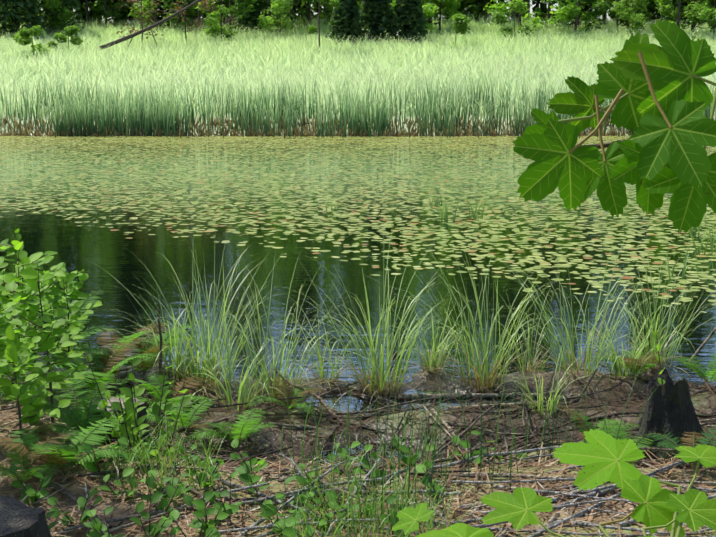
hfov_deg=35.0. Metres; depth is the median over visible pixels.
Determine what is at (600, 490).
twigs
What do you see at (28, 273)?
shrub
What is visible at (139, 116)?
reeds
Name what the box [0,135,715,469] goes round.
water
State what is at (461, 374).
grass
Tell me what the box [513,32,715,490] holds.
maple leaves
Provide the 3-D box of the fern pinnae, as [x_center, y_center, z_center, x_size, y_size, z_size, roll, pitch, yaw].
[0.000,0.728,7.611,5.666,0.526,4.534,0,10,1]
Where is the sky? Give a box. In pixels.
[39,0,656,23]
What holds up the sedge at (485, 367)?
in the water
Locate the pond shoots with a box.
[326,190,715,278]
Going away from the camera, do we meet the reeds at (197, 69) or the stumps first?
the stumps
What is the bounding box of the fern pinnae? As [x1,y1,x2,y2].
[0,291,715,481]
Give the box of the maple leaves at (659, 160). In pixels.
[391,99,715,534]
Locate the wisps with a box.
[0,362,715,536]
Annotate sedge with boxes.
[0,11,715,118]
[78,204,715,416]
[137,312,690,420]
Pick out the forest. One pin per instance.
(542, 3)
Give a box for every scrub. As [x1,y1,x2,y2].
[0,0,715,58]
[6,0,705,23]
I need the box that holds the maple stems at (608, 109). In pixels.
[415,52,715,536]
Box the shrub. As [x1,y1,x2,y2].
[0,228,664,536]
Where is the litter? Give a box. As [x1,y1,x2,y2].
[0,368,715,536]
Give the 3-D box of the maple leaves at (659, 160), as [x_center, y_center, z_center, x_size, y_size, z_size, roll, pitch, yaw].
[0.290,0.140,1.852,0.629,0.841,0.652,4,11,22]
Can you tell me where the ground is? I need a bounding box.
[0,25,715,536]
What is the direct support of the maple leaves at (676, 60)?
attached to the maple stems at (608, 109)
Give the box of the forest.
[39,0,664,24]
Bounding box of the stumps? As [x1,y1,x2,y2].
[0,368,710,536]
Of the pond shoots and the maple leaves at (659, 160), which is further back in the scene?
the pond shoots
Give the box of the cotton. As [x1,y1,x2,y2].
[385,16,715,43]
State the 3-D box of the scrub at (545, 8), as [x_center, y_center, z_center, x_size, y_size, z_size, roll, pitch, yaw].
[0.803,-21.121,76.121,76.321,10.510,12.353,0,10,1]
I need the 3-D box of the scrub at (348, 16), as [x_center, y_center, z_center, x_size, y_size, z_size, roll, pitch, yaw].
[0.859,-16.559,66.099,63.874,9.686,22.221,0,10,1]
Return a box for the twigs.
[0,308,715,536]
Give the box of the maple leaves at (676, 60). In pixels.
[415,19,715,536]

